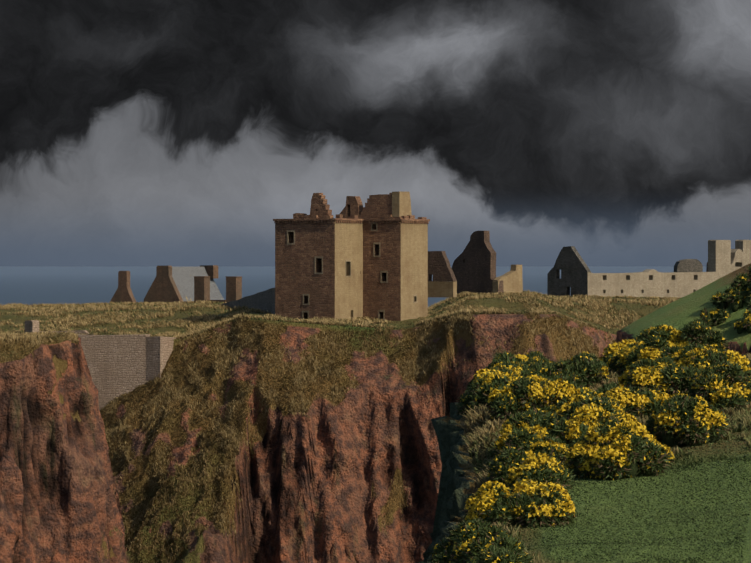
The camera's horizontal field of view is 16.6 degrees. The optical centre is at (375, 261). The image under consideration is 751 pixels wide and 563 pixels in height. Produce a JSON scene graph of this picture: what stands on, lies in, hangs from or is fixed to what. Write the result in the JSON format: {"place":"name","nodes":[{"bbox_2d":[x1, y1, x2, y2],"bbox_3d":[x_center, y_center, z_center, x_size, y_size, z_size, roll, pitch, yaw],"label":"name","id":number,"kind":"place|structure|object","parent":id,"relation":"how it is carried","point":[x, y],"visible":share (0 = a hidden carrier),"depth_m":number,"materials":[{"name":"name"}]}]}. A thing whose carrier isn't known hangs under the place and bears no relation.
{"place":"outdoors","nodes":[
{"label":"outdoors","id":0,"kind":"place"},
{"bbox_2d":[0,335,126,562],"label":"ridge ground","id":1,"kind":"structure","parent":0,"point":[59,499],"depth_m":237.27,"materials":[{"name":"brown stone"}]},
{"bbox_2d":[0,331,78,362],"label":"ridge tufts","id":2,"kind":"object","parent":1,"relation":"on","point":[26,336],"visible":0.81,"depth_m":239.92,"materials":[{"name":"green plant"}]},
{"bbox_2d":[0,292,662,562],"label":"cliff","id":3,"kind":"structure","parent":0,"point":[305,489],"depth_m":276.33,"materials":[{"name":"brown stone"}]},
{"bbox_2d":[25,320,181,410],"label":"curtain wall","id":4,"kind":"structure","parent":3,"relation":"on","point":[118,365],"depth_m":290.08,"materials":[{"name":"stone"}]},
{"bbox_2d":[110,265,241,302],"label":"ruined buildings","id":5,"kind":"structure","parent":3,"relation":"on","point":[177,284],"depth_m":369.53,"materials":[{"name":"brown stone"}]},
{"bbox_2d":[221,288,274,313],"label":"roof","id":6,"kind":"structure","parent":3,"relation":"on","point":[264,300],"depth_m":314.83,"materials":[{"name":"stone"}]},
{"bbox_2d":[0,289,681,338],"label":"plateau tufts","id":7,"kind":"object","parent":3,"relation":"on","point":[196,326],"visible":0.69,"depth_m":309.67,"materials":[{"name":"green plant"}]},
{"bbox_2d":[273,191,429,320],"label":"keep tower","id":8,"kind":"structure","parent":3,"relation":"on","point":[354,258],"depth_m":302.49,"materials":[{"name":"red stone"}]},
{"bbox_2d":[100,311,615,562],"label":"cliff tufts","id":9,"kind":"object","parent":3,"relation":"on","point":[230,430],"visible":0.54,"depth_m":279.45,"materials":[{"name":"green plant"}]},
{"bbox_2d":[428,231,750,297],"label":"castle ruins","id":10,"kind":"object","parent":3,"relation":"on","point":[473,269],"visible":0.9,"depth_m":385.81,"materials":[{"name":"beige stone"}]},
{"bbox_2d":[0,266,705,306],"bbox_3d":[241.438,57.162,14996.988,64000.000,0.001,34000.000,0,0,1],"label":"sea","id":11,"kind":"structure","parent":0,"point":[28,285],"depth_m":7804.36,"materials":[{"name":"blue liquid"}]},
{"bbox_2d":[0,0,750,265],"label":"sky","id":12,"kind":"structure","parent":0,"point":[133,132],"materials":[{"name":"grey"}]},
{"bbox_2d":[417,352,750,562],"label":"grassy hillside","id":13,"kind":"structure","parent":0,"point":[458,486],"depth_m":51.02,"materials":[{"name":"green plant"}]},
{"bbox_2d":[457,392,471,417],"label":"gorse bush","id":14,"kind":"object","parent":13,"relation":"on","point":[464,403],"visible":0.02,"depth_m":76.37,"materials":[{"name":"green plant"}]},
{"bbox_2d":[428,517,505,562],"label":"gorse bush","id":15,"kind":"object","parent":13,"relation":"on","point":[444,551],"visible":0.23,"depth_m":42.55,"materials":[{"name":"green plant"}]},
{"bbox_2d":[455,367,518,416],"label":"gorse bush","id":16,"kind":"object","parent":13,"relation":"on","point":[505,371],"visible":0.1,"depth_m":77.72,"materials":[{"name":"yellow plant"}]},
{"bbox_2d":[462,480,522,527],"bbox_3d":[2.375,4.650,49.063,1.483,1.027,1.974,0,0,1],"label":"gorse bush","id":17,"kind":"object","parent":13,"relation":"on","point":[487,502],"visible":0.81,"depth_m":48.51,"materials":[{"name":"yellow plant"}]},
{"bbox_2d":[452,524,533,562],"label":"gorse bush","id":18,"kind":"object","parent":13,"relation":"on","point":[489,536],"visible":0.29,"depth_m":40.35,"materials":[{"name":"green plant"}]},
{"bbox_2d":[467,371,518,409],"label":"gorse bush","id":19,"kind":"object","parent":13,"relation":"on","point":[486,384],"visible":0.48,"depth_m":75.45,"materials":[{"name":"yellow plant"}]},
{"bbox_2d":[467,545,528,562],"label":"gorse bush","id":20,"kind":"object","parent":13,"relation":"on","point":[495,555],"visible":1,"depth_m":38.59,"materials":[{"name":"green plant"}]},
{"bbox_2d":[486,353,524,370],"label":"gorse bush","id":21,"kind":"object","parent":13,"relation":"on","point":[508,357],"visible":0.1,"depth_m":85.67,"materials":[{"name":"green plant"}]},
{"bbox_2d":[502,468,515,486],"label":"gorse bush","id":22,"kind":"object","parent":13,"relation":"on","point":[506,480],"depth_m":53.45,"materials":[{"name":"green plant"}]},
{"bbox_2d":[486,444,534,484],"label":"gorse bush","id":23,"kind":"object","parent":13,"relation":"on","point":[506,462],"visible":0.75,"depth_m":56.27,"materials":[{"name":"green plant"}]},
{"bbox_2d":[494,349,533,362],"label":"gorse bush","id":24,"kind":"object","parent":13,"relation":"on","point":[522,356],"visible":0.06,"depth_m":90.44,"materials":[{"name":"yellow plant"}]},
{"bbox_2d":[493,427,538,460],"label":"gorse bush","id":25,"kind":"object","parent":13,"relation":"on","point":[523,437],"visible":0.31,"depth_m":58.58,"materials":[{"name":"green plant"}]},
{"bbox_2d":[492,416,540,455],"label":"gorse bush","id":26,"kind":"object","parent":13,"relation":"on","point":[502,439],"visible":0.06,"depth_m":61.41,"materials":[{"name":"yellow plant"}]},
{"bbox_2d":[492,360,542,377],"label":"gorse bush","id":27,"kind":"object","parent":13,"relation":"on","point":[518,369],"visible":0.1,"depth_m":79.22,"materials":[{"name":"yellow plant"}]},
{"bbox_2d":[486,374,554,421],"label":"gorse bush","id":28,"kind":"object","parent":13,"relation":"on","point":[522,394],"visible":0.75,"depth_m":69.79,"materials":[{"name":"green plant"}]},
{"bbox_2d":[498,408,550,434],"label":"gorse bush","id":29,"kind":"object","parent":13,"relation":"on","point":[519,417],"visible":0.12,"depth_m":61.65,"materials":[{"name":"green plant"}]},
{"bbox_2d":[517,364,539,375],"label":"gorse bush","id":30,"kind":"object","parent":13,"relation":"on","point":[529,370],"visible":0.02,"depth_m":80.39,"materials":[{"name":"green plant"}]},
{"bbox_2d":[504,452,576,488],"bbox_3d":[3.439,4.460,53.190,1.575,1.037,1.778,0,0,1],"label":"gorse bush","id":31,"kind":"object","parent":13,"relation":"on","point":[538,467],"visible":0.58,"depth_m":52.86,"materials":[{"name":"yellow plant"}]},
{"bbox_2d":[527,349,554,363],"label":"gorse bush","id":32,"kind":"object","parent":13,"relation":"on","point":[538,355],"visible":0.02,"depth_m":91.50,"materials":[{"name":"green plant"}]},
{"bbox_2d":[525,358,556,364],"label":"gorse bush","id":33,"kind":"object","parent":13,"relation":"on","point":[531,360],"depth_m":85.99,"materials":[{"name":"green plant"}]},
{"bbox_2d":[506,478,576,527],"bbox_3d":[3.127,4.607,48.883,1.435,0.949,1.880,0,0,1],"label":"gorse bush","id":34,"kind":"object","parent":13,"relation":"on","point":[550,504],"visible":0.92,"depth_m":48.38,"materials":[{"name":"yellow plant"}]},
{"bbox_2d":[526,359,557,379],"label":"gorse bush","id":35,"kind":"object","parent":13,"relation":"on","point":[544,370],"visible":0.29,"depth_m":81.47,"materials":[{"name":"green plant"}]},
{"bbox_2d":[526,435,568,464],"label":"gorse bush","id":36,"kind":"object","parent":13,"relation":"on","point":[552,446],"visible":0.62,"depth_m":58.18,"materials":[{"name":"yellow plant"}]},
{"bbox_2d":[524,412,588,448],"bbox_3d":[4.233,4.181,60.346,1.750,1.302,2.030,0,0,-22],"label":"gorse bush","id":37,"kind":"object","parent":13,"relation":"on","point":[564,429],"visible":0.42,"depth_m":60.08,"materials":[{"name":"yellow plant"}]},
{"bbox_2d":[552,459,571,489],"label":"gorse bush","id":38,"kind":"object","parent":13,"relation":"on","point":[563,477],"visible":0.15,"depth_m":53.05,"materials":[{"name":"green plant"}]},
{"bbox_2d":[537,373,591,405],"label":"gorse bush","id":39,"kind":"object","parent":13,"relation":"on","point":[558,388],"visible":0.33,"depth_m":70.01,"materials":[{"name":"yellow plant"}]},
{"bbox_2d":[546,357,586,386],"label":"gorse bush","id":40,"kind":"object","parent":13,"relation":"on","point":[563,367],"visible":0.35,"depth_m":81.31,"materials":[{"name":"green plant"}]},
{"bbox_2d":[553,354,610,387],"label":"gorse bush","id":41,"kind":"object","parent":13,"relation":"on","point":[591,371],"visible":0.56,"depth_m":81.69,"materials":[{"name":"green plant"}]},
{"bbox_2d":[551,387,620,413],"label":"gorse bush","id":42,"kind":"object","parent":13,"relation":"on","point":[574,398],"visible":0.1,"depth_m":66.20,"materials":[{"name":"yellow plant"}]},
{"bbox_2d":[564,423,615,477],"bbox_3d":[4.996,4.171,56.166,1.781,1.268,2.178,0,0,1],"label":"gorse bush","id":43,"kind":"object","parent":13,"relation":"on","point":[594,439],"visible":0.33,"depth_m":55.59,"materials":[{"name":"yellow plant"}]},
{"bbox_2d":[556,393,625,427],"bbox_3d":[5.222,3.992,62.483,2.394,1.532,3.059,0,0,1],"label":"gorse bush","id":44,"kind":"object","parent":13,"relation":"on","point":[592,411],"visible":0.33,"depth_m":61.61,"materials":[{"name":"yellow plant"}]},
{"bbox_2d":[571,351,610,374],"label":"gorse bush","id":45,"kind":"object","parent":13,"relation":"on","point":[589,355],"visible":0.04,"depth_m":86.17,"materials":[{"name":"green plant"}]},
{"bbox_2d":[603,346,625,372],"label":"gorse bush","id":46,"kind":"object","parent":13,"relation":"on","point":[611,361],"visible":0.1,"depth_m":89.49,"materials":[{"name":"green plant"}]},
{"bbox_2d":[598,337,643,361],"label":"gorse bush","id":47,"kind":"object","parent":13,"relation":"on","point":[611,349],"visible":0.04,"depth_m":91.47,"materials":[{"name":"yellow plant"}]},
{"bbox_2d":[576,419,669,480],"bbox_3d":[5.309,4.093,55.655,2.041,1.389,2.316,0,0,-21],"label":"gorse bush","id":48,"kind":"object","parent":13,"relation":"on","point":[631,450],"visible":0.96,"depth_m":54.85,"materials":[{"name":"yellow plant"}]},
{"bbox_2d":[610,410,636,420],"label":"gorse bush","id":49,"kind":"object","parent":13,"relation":"on","point":[624,416],"depth_m":62.38,"materials":[{"name":"yellow plant"}]},
{"bbox_2d":[592,381,657,419],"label":"gorse bush","id":50,"kind":"object","parent":13,"relation":"on","point":[631,400],"visible":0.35,"depth_m":67.78,"materials":[{"name":"yellow plant"}]},
{"bbox_2d":[615,345,648,373],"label":"gorse bush","id":51,"kind":"object","parent":13,"relation":"on","point":[632,356],"visible":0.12,"depth_m":87.75,"materials":[{"name":"green plant"}]},
{"bbox_2d":[618,333,669,368],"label":"gorse bush","id":52,"kind":"object","parent":13,"relation":"on","point":[656,345],"visible":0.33,"depth_m":87.75,"materials":[{"name":"yellow plant"}]},
{"bbox_2d":[618,354,688,396],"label":"gorse bush","id":53,"kind":"object","parent":13,"relation":"on","point":[663,374],"visible":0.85,"depth_m":74.62,"materials":[{"name":"yellow plant"}]},
{"bbox_2d":[638,387,668,418],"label":"gorse bush","id":54,"kind":"object","parent":13,"relation":"on","point":[659,402],"visible":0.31,"depth_m":68.16,"materials":[{"name":"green plant"}]},
{"bbox_2d":[635,324,681,342],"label":"gorse bush","id":55,"kind":"object","parent":13,"relation":"on","point":[668,333],"visible":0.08,"depth_m":92.58,"materials":[{"name":"yellow plant"}]},
{"bbox_2d":[648,434,675,465],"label":"gorse bush","id":56,"kind":"object","parent":13,"relation":"on","point":[667,450],"visible":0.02,"depth_m":57.81,"materials":[{"name":"yellow plant"}]},
{"bbox_2d":[666,340,675,347],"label":"gorse bush","id":57,"kind":"object","parent":13,"relation":"on","point":[671,344],"depth_m":89.12,"materials":[{"name":"yellow plant"}]},
{"bbox_2d":[659,343,706,361],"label":"gorse bush","id":58,"kind":"object","parent":13,"relation":"on","point":[676,353],"visible":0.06,"depth_m":81.07,"materials":[{"name":"green plant"}]},
{"bbox_2d":[644,392,730,447],"bbox_3d":[7.416,3.832,61.892,1.905,1.412,2.184,0,0,-36],"label":"gorse bush","id":59,"kind":"object","parent":13,"relation":"on","point":[680,419],"visible":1,"depth_m":61.31,"materials":[{"name":"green plant"}]},
{"bbox_2d":[674,320,729,352],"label":"gorse bush","id":60,"kind":"object","parent":13,"relation":"on","point":[693,332],"visible":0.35,"depth_m":91.84,"materials":[{"name":"green plant"}]},
{"bbox_2d":[677,347,750,394],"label":"gorse bush","id":61,"kind":"object","parent":13,"relation":"on","point":[696,360],"visible":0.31,"depth_m":75.15,"materials":[{"name":"yellow plant"}]},
{"bbox_2d":[685,360,750,410],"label":"gorse bush","id":62,"kind":"object","parent":13,"relation":"on","point":[725,385],"visible":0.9,"depth_m":70.64,"materials":[{"name":"yellow plant"}]},
{"bbox_2d":[616,263,750,355],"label":"hill","id":63,"kind":"structure","parent":0,"point":[678,314],"depth_m":200.89,"materials":[{"name":"green plant"}]},
{"bbox_2d":[693,306,725,327],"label":"gorse","id":64,"kind":"object","parent":63,"relation":"on","point":[710,316],"visible":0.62,"depth_m":194.12,"materials":[{"name":"green plant"}]},
{"bbox_2d":[709,287,746,319],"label":"gorse","id":65,"kind":"object","parent":63,"relation":"on","point":[733,297],"visible":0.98,"depth_m":194.88,"materials":[{"name":"green plant"}]},
{"bbox_2d":[729,265,750,292],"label":"gorse","id":66,"kind":"object","parent":63,"relation":"on","point":[740,282],"visible":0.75,"depth_m":197.14,"materials":[{"name":"green plant"}]},
{"bbox_2d":[733,298,750,333],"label":"gorse","id":67,"kind":"object","parent":63,"relation":"on","point":[743,324],"visible":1,"depth_m":190.63,"materials":[{"name":"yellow plant"}]},
{"bbox_2d":[745,282,750,299],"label":"gorse","id":68,"kind":"object","parent":63,"relation":"on","point":[748,291],"visible":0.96,"depth_m":194.80,"materials":[{"name":"green plant"}]}
]}

